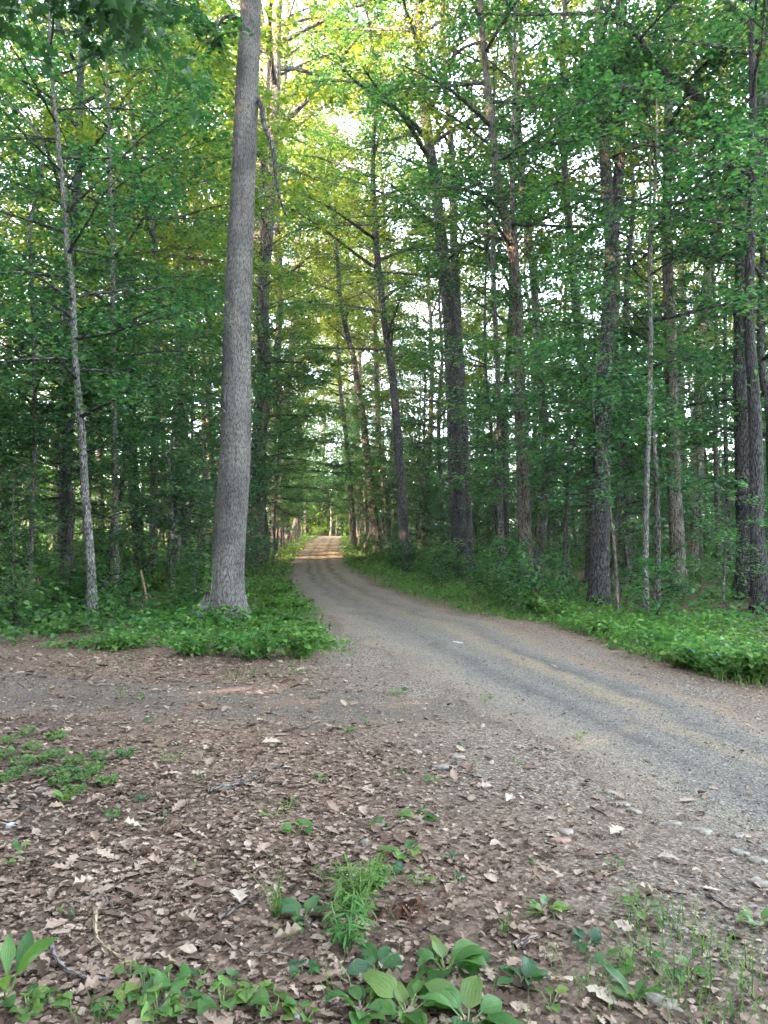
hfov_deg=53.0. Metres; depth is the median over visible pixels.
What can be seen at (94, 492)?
maple tree
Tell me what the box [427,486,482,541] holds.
sapling
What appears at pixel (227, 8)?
maple tree
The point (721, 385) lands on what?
maple tree
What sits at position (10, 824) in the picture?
stone
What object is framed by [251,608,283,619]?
fern
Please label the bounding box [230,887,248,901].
fallen leaf
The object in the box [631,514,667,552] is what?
sapling
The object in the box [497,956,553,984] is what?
plantain
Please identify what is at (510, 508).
sapling
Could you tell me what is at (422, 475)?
maple tree
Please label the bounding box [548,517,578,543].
sapling
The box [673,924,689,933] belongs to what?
stone
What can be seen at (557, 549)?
shrub
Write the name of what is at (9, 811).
stone
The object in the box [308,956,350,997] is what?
grass tuft
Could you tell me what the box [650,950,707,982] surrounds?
seedling
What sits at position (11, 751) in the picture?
clover
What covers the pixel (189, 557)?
shrub
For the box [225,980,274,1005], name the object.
violet
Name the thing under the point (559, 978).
stick
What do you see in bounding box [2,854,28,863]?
violet
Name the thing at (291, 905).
plantain
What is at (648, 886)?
fallen leaf
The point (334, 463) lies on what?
maple tree
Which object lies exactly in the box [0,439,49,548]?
sapling
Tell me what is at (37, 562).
shrub
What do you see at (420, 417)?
maple tree
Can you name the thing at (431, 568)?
shrub
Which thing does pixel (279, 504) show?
maple tree
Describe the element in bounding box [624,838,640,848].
fallen leaf
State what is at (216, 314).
oak tree
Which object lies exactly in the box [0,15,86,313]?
oak tree
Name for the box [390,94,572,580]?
oak tree
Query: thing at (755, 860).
stone
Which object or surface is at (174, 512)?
sapling
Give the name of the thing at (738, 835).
stone
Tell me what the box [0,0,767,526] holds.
sky
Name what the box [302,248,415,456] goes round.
oak tree
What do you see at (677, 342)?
oak tree
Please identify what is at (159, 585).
leafy plant
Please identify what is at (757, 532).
oak tree
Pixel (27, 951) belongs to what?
dock
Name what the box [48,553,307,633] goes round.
creeper
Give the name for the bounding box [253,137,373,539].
oak tree
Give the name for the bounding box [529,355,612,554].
maple tree
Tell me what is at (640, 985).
dandelion
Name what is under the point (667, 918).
grass tuft
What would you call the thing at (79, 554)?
shrub
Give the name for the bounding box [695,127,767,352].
oak tree
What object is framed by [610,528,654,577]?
shrub
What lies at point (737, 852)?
stone
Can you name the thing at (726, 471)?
oak tree
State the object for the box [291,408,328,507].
maple tree
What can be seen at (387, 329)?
oak tree
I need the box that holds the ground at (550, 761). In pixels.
[0,535,767,1023]
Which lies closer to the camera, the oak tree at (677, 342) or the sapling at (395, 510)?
the sapling at (395, 510)
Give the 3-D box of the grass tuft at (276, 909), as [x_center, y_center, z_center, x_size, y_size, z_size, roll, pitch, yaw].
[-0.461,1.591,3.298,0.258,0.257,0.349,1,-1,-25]
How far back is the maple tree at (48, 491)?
26.37 m
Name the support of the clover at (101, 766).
on the ground at (550, 761)
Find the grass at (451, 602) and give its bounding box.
[5,536,767,1023]
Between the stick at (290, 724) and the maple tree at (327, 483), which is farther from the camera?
the maple tree at (327, 483)
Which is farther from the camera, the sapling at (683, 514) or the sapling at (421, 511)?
the sapling at (683, 514)
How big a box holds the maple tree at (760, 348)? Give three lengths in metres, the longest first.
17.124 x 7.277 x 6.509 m
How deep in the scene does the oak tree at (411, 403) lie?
73.61 m
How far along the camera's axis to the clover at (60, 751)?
5.55 m
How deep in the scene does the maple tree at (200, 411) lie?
48.29 m
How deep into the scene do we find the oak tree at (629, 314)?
58.50 m
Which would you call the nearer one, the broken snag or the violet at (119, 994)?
the violet at (119, 994)
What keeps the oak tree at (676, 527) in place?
on the ground at (550, 761)
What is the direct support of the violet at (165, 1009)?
on the ground at (550, 761)
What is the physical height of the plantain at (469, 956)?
0.097 m
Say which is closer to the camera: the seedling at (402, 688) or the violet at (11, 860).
the violet at (11, 860)
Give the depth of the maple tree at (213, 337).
21.91 m
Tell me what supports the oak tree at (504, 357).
on the ground at (550, 761)
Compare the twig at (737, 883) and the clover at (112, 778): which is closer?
the twig at (737, 883)
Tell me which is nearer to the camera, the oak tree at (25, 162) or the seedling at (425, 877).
the seedling at (425, 877)
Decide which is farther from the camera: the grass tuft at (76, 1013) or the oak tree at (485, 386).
the oak tree at (485, 386)
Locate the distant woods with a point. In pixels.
(328, 528)
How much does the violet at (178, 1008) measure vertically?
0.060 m
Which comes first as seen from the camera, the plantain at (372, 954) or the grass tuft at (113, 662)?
the plantain at (372, 954)
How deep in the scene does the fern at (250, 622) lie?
12.37 m
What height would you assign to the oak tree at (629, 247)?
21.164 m
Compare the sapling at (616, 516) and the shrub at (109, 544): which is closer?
the sapling at (616, 516)
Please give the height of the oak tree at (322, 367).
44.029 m
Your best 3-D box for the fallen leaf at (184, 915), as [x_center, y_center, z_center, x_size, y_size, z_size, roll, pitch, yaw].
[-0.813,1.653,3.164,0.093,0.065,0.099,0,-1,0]
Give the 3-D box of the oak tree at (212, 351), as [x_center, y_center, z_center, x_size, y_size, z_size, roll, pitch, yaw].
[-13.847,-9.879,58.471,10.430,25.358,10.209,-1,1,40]
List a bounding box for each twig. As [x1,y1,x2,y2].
[667,873,695,877]
[719,873,758,897]
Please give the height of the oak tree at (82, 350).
24.418 m
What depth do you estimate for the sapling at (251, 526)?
26.24 m
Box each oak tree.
[0,0,215,124]
[0,0,215,549]
[0,0,291,578]
[0,1,143,283]
[0,1,236,568]
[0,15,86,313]
[0,45,83,557]
[0,195,86,532]
[0,209,98,541]
[17,80,173,544]
[46,187,198,497]
[54,187,202,536]
[65,1,297,564]
[70,28,288,560]
[75,0,437,401]
[95,53,296,543]
[97,0,449,563]
[100,210,207,543]
[108,44,302,541]
[136,148,284,448]
[139,225,269,528]
[147,317,216,453]
[154,0,411,550]
[160,36,354,568]
[165,0,287,624]
[168,140,352,568]
[179,0,412,546]
[197,440,219,561]
[200,254,325,497]
[209,53,392,542]
[218,252,326,455]
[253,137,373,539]
[262,0,477,569]
[270,131,425,550]
[271,150,380,537]
[274,269,354,427]
[281,20,492,541]
[281,43,462,535]
[281,295,369,534]
[283,243,382,546]
[288,360,335,485]
[291,0,596,577]
[294,170,433,550]
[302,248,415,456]
[303,248,406,420]
[303,254,408,537]
[304,199,425,532]
[318,0,556,568]
[330,251,423,445]
[348,180,501,543]
[354,154,506,547]
[362,0,633,595]
[380,345,445,536]
[381,0,641,557]
[386,0,608,585]
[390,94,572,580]
[399,0,679,580]
[403,243,504,540]
[415,256,528,533]
[439,0,767,606]
[442,290,529,532]
[457,0,712,580]
[458,128,598,548]
[462,0,748,569]
[462,272,541,390]
[468,307,551,437]
[474,312,529,469]
[478,0,767,600]
[492,300,560,454]
[501,279,598,531]
[504,0,747,577]
[508,0,767,596]
[511,349,572,532]
[517,0,767,614]
[525,272,628,538]
[554,157,722,438]
[582,226,691,534]
[585,1,759,543]
[602,8,767,576]
[618,0,767,576]
[620,243,712,539]
[621,191,759,546]
[628,0,767,568]
[632,225,765,555]
[657,267,732,464]
[676,144,767,544]
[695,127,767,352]
[697,3,767,282]
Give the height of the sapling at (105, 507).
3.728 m
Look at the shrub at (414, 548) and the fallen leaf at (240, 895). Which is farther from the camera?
the shrub at (414, 548)
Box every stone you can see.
[0,809,12,813]
[5,822,19,826]
[359,838,369,845]
[410,749,421,753]
[433,764,456,769]
[450,754,464,758]
[478,745,487,748]
[509,927,524,935]
[549,837,570,843]
[555,828,573,835]
[604,789,616,794]
[614,802,629,807]
[626,808,641,814]
[642,989,683,1013]
[659,820,680,825]
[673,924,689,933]
[690,827,712,835]
[730,848,750,856]
[731,832,744,838]
[746,876,767,888]
[747,856,767,863]
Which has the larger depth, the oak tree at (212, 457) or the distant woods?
the distant woods
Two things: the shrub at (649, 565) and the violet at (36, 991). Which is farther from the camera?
the shrub at (649, 565)
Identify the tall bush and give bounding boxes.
[291,461,317,531]
[291,478,335,534]
[309,483,345,534]
[320,481,348,535]
[335,470,363,532]
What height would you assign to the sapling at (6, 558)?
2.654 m
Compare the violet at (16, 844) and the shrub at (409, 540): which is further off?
the shrub at (409, 540)
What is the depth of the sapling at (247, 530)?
24.40 m
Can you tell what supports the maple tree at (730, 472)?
on the ground at (550, 761)
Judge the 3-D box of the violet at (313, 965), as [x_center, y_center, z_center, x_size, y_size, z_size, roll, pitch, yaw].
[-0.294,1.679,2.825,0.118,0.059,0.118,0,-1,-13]
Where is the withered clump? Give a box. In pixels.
[367,896,442,920]
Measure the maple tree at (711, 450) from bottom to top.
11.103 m
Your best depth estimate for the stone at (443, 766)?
5.29 m
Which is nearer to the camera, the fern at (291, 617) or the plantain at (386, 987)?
the plantain at (386, 987)
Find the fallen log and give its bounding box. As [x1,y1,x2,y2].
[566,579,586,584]
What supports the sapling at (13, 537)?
on the ground at (550, 761)
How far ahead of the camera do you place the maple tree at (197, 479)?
50.90 m
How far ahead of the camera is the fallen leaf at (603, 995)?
2.70 m
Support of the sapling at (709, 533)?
on the ground at (550, 761)
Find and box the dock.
[0,928,59,1000]
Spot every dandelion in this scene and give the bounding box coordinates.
[51,786,80,803]
[128,792,154,801]
[340,726,356,732]
[439,850,459,861]
[601,963,666,1001]
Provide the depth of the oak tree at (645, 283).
40.71 m
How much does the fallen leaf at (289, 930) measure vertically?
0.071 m
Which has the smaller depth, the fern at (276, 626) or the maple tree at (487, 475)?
the fern at (276, 626)
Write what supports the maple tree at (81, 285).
on the ground at (550, 761)
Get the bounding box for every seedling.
[56,906,74,918]
[111,687,131,696]
[151,809,169,821]
[259,804,290,818]
[272,915,302,939]
[277,796,298,807]
[311,773,327,781]
[311,865,340,876]
[390,686,408,694]
[405,868,435,885]
[423,774,442,782]
[447,871,467,883]
[530,985,568,1013]
[604,856,624,868]
[620,896,660,919]
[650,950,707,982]
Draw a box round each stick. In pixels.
[0,797,38,813]
[49,942,109,980]
[76,887,96,897]
[92,906,124,960]
[102,889,135,919]
[216,894,261,921]
[237,945,292,957]
[289,723,324,728]
[300,918,312,934]
[457,771,481,777]
[511,934,537,948]
[550,975,568,982]
[587,869,622,875]
[589,799,615,820]
[653,886,686,894]
[707,894,738,912]
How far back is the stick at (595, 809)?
4.49 m
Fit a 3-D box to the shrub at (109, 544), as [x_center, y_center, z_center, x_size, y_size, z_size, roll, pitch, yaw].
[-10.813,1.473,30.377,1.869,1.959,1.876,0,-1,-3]
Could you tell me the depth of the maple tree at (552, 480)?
43.22 m
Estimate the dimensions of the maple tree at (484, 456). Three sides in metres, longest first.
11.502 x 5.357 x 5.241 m
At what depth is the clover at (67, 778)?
4.92 m
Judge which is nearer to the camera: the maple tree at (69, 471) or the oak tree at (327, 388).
the maple tree at (69, 471)
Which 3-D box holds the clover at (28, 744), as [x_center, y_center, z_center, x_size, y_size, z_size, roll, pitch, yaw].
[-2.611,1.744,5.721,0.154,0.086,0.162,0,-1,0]
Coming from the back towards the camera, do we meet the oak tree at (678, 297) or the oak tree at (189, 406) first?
the oak tree at (189, 406)
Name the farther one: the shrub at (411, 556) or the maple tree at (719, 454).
the maple tree at (719, 454)
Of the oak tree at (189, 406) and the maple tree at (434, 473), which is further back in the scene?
the oak tree at (189, 406)
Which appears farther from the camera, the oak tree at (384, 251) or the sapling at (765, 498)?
the oak tree at (384, 251)
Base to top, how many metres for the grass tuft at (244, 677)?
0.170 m
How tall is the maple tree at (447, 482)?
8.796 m
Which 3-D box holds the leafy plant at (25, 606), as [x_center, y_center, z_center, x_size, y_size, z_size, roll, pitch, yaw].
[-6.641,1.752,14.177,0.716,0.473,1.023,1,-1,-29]
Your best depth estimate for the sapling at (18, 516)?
29.92 m
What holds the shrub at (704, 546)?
on the ground at (550, 761)
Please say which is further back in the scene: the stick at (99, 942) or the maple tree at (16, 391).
the maple tree at (16, 391)
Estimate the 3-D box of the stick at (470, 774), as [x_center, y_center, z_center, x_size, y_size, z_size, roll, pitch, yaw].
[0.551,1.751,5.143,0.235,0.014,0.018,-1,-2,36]
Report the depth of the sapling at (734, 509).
31.43 m
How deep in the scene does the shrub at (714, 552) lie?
32.57 m
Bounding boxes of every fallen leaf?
[39,727,55,732]
[72,875,96,885]
[124,817,141,826]
[160,770,180,775]
[177,907,196,919]
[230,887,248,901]
[261,737,279,742]
[273,921,300,939]
[505,793,514,800]
[530,866,542,881]
[584,984,616,1004]
[609,824,624,833]
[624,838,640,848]
[636,881,661,894]
[656,852,675,857]
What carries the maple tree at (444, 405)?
on the ground at (550, 761)
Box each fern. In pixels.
[232,619,270,627]
[251,584,282,593]
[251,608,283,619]
[259,596,292,607]
[259,622,301,634]
[270,583,295,591]
[272,609,312,621]
[283,598,314,606]
[289,620,323,628]
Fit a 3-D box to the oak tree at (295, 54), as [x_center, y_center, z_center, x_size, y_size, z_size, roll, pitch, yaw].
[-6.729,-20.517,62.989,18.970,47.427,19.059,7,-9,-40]
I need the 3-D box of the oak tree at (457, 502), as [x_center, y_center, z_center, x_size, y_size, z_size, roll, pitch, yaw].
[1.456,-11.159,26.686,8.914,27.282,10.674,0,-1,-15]
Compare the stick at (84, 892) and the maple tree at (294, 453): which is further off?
the maple tree at (294, 453)
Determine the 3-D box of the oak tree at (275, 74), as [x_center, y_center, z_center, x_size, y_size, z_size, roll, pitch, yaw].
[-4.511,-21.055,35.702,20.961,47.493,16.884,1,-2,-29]
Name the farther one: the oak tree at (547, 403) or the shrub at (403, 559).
the oak tree at (547, 403)
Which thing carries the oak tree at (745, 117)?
on the ground at (550, 761)
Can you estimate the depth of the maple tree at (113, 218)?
17.36 m
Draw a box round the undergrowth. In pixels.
[0,527,767,646]
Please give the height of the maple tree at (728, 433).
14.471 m
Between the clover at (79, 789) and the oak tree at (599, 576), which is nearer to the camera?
the clover at (79, 789)
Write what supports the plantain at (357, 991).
on the ground at (550, 761)
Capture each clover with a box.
[0,734,22,743]
[0,746,17,758]
[0,770,20,782]
[6,754,31,765]
[6,765,31,774]
[18,725,36,735]
[21,740,42,751]
[27,753,51,763]
[30,764,56,776]
[42,748,69,757]
[45,729,66,740]
[46,773,74,786]
[53,764,80,775]
[61,754,87,765]
[61,782,88,795]
[73,768,98,781]
[82,760,104,771]
[90,749,111,760]
[94,773,117,784]
[113,747,138,757]
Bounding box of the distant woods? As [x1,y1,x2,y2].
[15,438,735,535]
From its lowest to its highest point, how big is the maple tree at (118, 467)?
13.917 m
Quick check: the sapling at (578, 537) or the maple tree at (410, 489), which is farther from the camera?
the maple tree at (410, 489)
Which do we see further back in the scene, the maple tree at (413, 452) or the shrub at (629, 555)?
the maple tree at (413, 452)
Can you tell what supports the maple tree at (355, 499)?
on the ground at (550, 761)
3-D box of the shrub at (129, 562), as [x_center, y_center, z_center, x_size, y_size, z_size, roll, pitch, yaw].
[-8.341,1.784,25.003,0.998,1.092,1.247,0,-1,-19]
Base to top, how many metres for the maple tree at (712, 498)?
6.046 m
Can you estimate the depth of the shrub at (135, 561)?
20.08 m
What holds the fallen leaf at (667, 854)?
on the ground at (550, 761)
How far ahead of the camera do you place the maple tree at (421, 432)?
45.99 m
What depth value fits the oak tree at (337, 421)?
87.30 m
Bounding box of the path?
[0,671,512,728]
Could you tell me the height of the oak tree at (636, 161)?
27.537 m
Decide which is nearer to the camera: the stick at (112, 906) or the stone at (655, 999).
the stone at (655, 999)
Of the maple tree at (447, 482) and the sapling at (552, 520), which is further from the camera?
the maple tree at (447, 482)
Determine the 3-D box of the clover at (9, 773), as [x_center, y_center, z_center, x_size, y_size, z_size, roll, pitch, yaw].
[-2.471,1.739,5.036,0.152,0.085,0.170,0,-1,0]
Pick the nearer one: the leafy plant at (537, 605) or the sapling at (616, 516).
the leafy plant at (537, 605)
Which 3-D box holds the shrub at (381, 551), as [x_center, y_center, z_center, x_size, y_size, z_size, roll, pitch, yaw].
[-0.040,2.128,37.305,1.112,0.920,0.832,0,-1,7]
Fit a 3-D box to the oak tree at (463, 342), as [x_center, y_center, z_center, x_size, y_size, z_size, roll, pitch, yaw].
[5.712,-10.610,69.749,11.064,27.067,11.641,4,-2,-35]
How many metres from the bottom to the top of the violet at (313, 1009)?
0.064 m
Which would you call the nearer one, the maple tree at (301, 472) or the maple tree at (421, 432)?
the maple tree at (421, 432)
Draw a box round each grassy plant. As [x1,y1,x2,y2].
[320,884,380,954]
[326,853,386,918]
[347,851,400,893]
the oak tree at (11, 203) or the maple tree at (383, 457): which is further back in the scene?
the maple tree at (383, 457)
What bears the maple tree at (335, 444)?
on the ground at (550, 761)
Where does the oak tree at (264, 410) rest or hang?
on the ground at (550, 761)
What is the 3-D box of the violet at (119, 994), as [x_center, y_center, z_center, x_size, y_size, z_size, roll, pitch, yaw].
[-0.927,1.665,2.601,0.117,0.071,0.141,0,-1,0]
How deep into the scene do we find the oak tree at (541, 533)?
21.72 m
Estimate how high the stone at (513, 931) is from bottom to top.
0.020 m
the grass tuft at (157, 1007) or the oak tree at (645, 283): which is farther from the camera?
the oak tree at (645, 283)
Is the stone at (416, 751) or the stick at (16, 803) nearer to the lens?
the stick at (16, 803)
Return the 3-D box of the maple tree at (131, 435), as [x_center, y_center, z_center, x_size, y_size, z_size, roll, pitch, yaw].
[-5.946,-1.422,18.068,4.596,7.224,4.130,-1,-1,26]
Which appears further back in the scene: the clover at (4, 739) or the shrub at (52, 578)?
the shrub at (52, 578)
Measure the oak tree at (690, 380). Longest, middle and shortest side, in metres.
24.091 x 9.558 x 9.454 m
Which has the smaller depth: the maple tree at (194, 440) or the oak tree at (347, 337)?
the maple tree at (194, 440)
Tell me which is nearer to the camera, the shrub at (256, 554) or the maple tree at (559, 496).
the shrub at (256, 554)
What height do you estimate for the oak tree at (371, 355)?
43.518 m
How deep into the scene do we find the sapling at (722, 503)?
20.53 m
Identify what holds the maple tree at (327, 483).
on the ground at (550, 761)
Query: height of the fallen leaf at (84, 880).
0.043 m
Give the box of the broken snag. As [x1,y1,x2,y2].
[140,570,152,608]
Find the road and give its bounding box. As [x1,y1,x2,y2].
[293,536,767,868]
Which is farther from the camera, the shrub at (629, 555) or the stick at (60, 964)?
the shrub at (629, 555)
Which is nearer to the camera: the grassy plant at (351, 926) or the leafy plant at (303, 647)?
the grassy plant at (351, 926)
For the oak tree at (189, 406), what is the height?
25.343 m
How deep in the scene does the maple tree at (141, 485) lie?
30.57 m
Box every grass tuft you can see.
[63,987,130,1023]
[67,654,151,673]
[140,990,192,1023]
[154,743,184,764]
[190,767,208,784]
[218,665,278,683]
[239,853,301,921]
[249,661,311,678]
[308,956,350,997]
[493,904,515,937]
[512,937,647,1011]
[605,927,767,1023]
[607,893,707,988]
[609,878,682,915]
[623,880,712,947]
[632,941,767,1023]
[638,902,766,996]
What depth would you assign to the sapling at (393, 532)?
31.87 m
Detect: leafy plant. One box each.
[8,596,45,620]
[32,613,83,634]
[79,628,158,650]
[146,564,176,596]
[162,624,239,656]
[217,623,286,658]
[260,620,331,658]
[517,592,559,615]
[538,598,578,618]
[575,615,624,635]
[634,624,696,649]
[655,638,736,667]
[664,634,767,676]
[714,627,767,682]
[720,561,734,587]
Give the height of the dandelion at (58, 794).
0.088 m
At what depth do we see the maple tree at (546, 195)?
14.91 m
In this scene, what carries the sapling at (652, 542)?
on the ground at (550, 761)
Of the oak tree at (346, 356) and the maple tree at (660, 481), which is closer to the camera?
the maple tree at (660, 481)
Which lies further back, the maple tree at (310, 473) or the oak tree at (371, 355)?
the oak tree at (371, 355)
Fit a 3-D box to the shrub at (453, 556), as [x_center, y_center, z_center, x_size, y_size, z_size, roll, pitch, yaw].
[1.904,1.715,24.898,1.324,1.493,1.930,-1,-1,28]
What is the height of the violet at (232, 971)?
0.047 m
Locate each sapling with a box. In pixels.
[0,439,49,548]
[0,463,66,592]
[0,480,24,537]
[0,497,23,564]
[1,478,43,550]
[23,447,81,536]
[23,504,81,572]
[37,482,95,538]
[52,505,110,556]
[75,497,148,563]
[83,482,126,558]
[96,434,215,605]
[124,490,167,539]
[133,485,186,549]
[142,431,217,566]
[145,422,257,596]
[195,472,267,554]
[199,498,259,552]
[204,493,264,546]
[361,469,428,561]
[375,527,399,561]
[378,487,414,539]
[386,487,441,559]
[393,480,448,554]
[410,489,438,546]
[416,521,448,554]
[426,520,478,558]
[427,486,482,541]
[430,513,450,537]
[471,473,511,545]
[473,503,510,549]
[485,480,517,529]
[509,473,573,538]
[509,474,573,536]
[509,492,533,537]
[513,484,573,537]
[517,480,585,549]
[531,462,585,563]
[531,500,559,540]
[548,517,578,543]
[560,466,615,539]
[567,425,687,597]
[569,526,585,552]
[575,517,585,544]
[581,522,622,561]
[610,489,633,557]
[611,438,667,561]
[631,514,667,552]
[636,510,668,544]
[649,488,703,531]
[652,496,710,547]
[664,509,703,542]
[681,475,767,617]
[682,484,714,557]
[702,491,767,558]
[712,477,767,534]
[715,486,767,555]
[724,447,767,538]
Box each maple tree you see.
[0,0,257,599]
[0,0,257,619]
[0,0,328,576]
[0,93,191,592]
[0,110,166,588]
[0,203,125,562]
[0,219,48,477]
[0,232,64,480]
[0,299,175,514]
[0,310,61,548]
[0,354,79,561]
[0,365,137,545]
[3,268,119,552]
[8,282,213,590]
[16,425,109,537]
[63,255,281,577]
[76,378,128,528]
[78,393,165,519]
[86,306,200,527]
[101,353,287,580]
[106,412,169,523]
[111,323,216,552]
[119,363,214,544]
[130,277,278,569]
[159,430,218,530]
[173,319,273,485]
[173,323,380,566]
[194,248,324,560]
[251,363,318,514]
[251,385,308,523]
[266,360,322,553]
[266,397,324,548]
[266,410,317,525]
[266,439,307,541]
[284,475,314,543]
[289,395,331,539]
[290,458,320,537]
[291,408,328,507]
[302,386,346,535]
[302,390,332,534]
[303,397,354,535]
[310,383,361,535]
[310,388,409,554]
[315,394,363,505]
[317,385,370,498]
[322,431,378,522]
[328,422,381,542]
[332,393,390,536]
[332,408,381,540]
[340,391,391,543]
[341,351,414,539]
[341,433,386,540]
[344,334,447,549]
[358,400,416,510]
[364,315,482,550]
[372,356,448,547]
[377,411,446,513]
[387,366,446,539]
[388,448,436,536]
[390,429,449,538]
[407,400,496,537]
[408,426,470,539]
[412,310,514,495]
[423,307,733,592]
[432,433,511,552]
[445,421,516,545]
[449,395,541,541]
[467,349,534,521]
[470,403,514,539]
[477,227,657,577]
[482,324,717,611]
[486,279,596,497]
[493,15,767,602]
[506,0,767,611]
[509,410,583,536]
[513,277,734,583]
[529,212,681,474]
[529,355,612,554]
[530,429,581,546]
[547,331,663,509]
[558,435,615,534]
[571,306,767,583]
[593,0,767,479]
[613,317,734,514]
[615,399,703,543]
[620,340,689,547]
[632,387,707,541]
[661,385,733,540]
[683,268,767,485]
[684,461,735,540]
[685,362,767,515]
[688,378,765,534]
[703,306,767,507]
[710,151,767,449]
[733,397,767,512]
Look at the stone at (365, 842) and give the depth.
4.01 m
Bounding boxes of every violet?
[0,985,49,1022]
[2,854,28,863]
[11,839,29,851]
[26,982,72,1005]
[90,986,126,1017]
[102,809,121,819]
[112,959,147,978]
[121,965,171,1002]
[133,982,185,1021]
[143,963,198,994]
[167,989,202,1016]
[186,962,218,987]
[197,975,243,1014]
[217,968,243,983]
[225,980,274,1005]
[249,988,296,1019]
[281,819,312,834]
[282,1000,319,1022]
[287,959,319,979]
[593,946,632,976]
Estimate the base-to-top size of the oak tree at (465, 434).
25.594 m
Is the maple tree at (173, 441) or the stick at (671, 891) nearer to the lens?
the stick at (671, 891)
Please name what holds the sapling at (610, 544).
on the ground at (550, 761)
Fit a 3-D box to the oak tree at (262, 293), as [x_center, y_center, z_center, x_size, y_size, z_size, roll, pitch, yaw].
[-4.978,-6.080,31.085,7.047,17.400,7.193,-1,-2,39]
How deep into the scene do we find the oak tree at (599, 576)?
16.37 m
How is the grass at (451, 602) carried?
on the ground at (550, 761)
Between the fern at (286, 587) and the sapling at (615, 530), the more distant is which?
the sapling at (615, 530)
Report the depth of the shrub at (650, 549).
32.40 m
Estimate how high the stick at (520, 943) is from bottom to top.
0.032 m
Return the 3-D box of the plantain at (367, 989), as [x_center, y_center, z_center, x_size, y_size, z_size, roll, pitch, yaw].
[0.015,1.689,2.706,0.174,0.054,0.146,0,-1,20]
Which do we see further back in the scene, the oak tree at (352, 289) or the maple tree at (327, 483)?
the maple tree at (327, 483)
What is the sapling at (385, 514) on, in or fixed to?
on the ground at (550, 761)
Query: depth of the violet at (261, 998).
2.59 m
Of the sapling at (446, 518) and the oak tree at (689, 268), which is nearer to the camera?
the sapling at (446, 518)
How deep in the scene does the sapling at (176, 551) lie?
28.42 m
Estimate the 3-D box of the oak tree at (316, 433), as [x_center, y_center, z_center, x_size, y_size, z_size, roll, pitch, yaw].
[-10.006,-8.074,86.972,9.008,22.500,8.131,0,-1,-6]
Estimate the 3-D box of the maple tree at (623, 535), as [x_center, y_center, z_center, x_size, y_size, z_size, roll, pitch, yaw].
[6.662,-1.818,20.613,5.620,8.043,4.986,-1,-2,33]
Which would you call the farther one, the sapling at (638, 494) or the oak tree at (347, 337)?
the oak tree at (347, 337)
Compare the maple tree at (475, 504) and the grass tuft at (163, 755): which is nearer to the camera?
the grass tuft at (163, 755)
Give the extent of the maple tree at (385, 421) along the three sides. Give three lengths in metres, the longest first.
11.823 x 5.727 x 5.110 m
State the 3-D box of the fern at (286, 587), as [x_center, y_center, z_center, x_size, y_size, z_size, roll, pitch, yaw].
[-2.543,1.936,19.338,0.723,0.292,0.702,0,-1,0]
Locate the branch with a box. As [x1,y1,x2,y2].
[205,763,285,792]
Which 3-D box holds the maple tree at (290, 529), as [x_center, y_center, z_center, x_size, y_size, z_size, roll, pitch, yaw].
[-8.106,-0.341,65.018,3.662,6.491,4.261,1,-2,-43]
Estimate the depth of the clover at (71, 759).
5.37 m
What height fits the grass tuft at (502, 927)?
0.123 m
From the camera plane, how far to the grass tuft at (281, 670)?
8.80 m
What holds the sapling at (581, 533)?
on the ground at (550, 761)
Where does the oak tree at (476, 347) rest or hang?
on the ground at (550, 761)
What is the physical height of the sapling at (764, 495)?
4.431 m
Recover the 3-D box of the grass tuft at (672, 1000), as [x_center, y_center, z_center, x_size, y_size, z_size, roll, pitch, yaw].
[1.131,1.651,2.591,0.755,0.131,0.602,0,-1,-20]
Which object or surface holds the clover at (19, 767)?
on the ground at (550, 761)
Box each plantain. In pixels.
[278,895,329,924]
[324,983,394,1023]
[346,942,402,984]
[363,970,459,1023]
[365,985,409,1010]
[366,816,394,828]
[376,861,405,873]
[378,839,422,858]
[397,806,438,820]
[415,935,492,978]
[419,975,522,1023]
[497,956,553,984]
[522,893,570,913]
[570,927,601,952]
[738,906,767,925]
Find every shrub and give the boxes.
[0,527,47,575]
[0,561,52,628]
[1,534,50,568]
[33,564,84,604]
[37,535,53,553]
[50,552,124,605]
[60,556,142,611]
[73,531,108,570]
[85,528,137,570]
[94,525,130,563]
[104,531,168,584]
[119,552,142,573]
[153,563,184,584]
[165,548,248,607]
[189,546,211,578]
[245,532,278,574]
[342,530,380,564]
[363,536,383,558]
[375,546,390,561]
[376,537,399,562]
[380,539,425,574]
[381,549,412,572]
[390,530,419,554]
[396,538,426,562]
[414,534,467,586]
[416,555,447,582]
[423,542,463,579]
[451,554,489,591]
[460,531,538,600]
[469,543,514,579]
[473,528,494,554]
[481,560,541,607]
[493,546,583,616]
[544,539,573,571]
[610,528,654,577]
[616,550,694,618]
[635,555,666,571]
[649,544,668,563]
[651,546,703,589]
[702,533,714,557]
[705,543,734,563]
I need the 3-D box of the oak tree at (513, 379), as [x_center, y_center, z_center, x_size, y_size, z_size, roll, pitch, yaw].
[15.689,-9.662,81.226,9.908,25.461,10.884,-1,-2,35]
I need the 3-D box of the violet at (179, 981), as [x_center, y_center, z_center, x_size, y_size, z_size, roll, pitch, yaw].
[-0.755,1.664,2.736,0.174,0.091,0.152,0,-1,0]
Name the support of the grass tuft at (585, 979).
on the ground at (550, 761)
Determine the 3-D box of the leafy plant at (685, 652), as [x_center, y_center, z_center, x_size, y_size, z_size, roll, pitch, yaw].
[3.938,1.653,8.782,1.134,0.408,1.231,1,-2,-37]
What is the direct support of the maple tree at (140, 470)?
on the ground at (550, 761)
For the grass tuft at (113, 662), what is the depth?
9.14 m

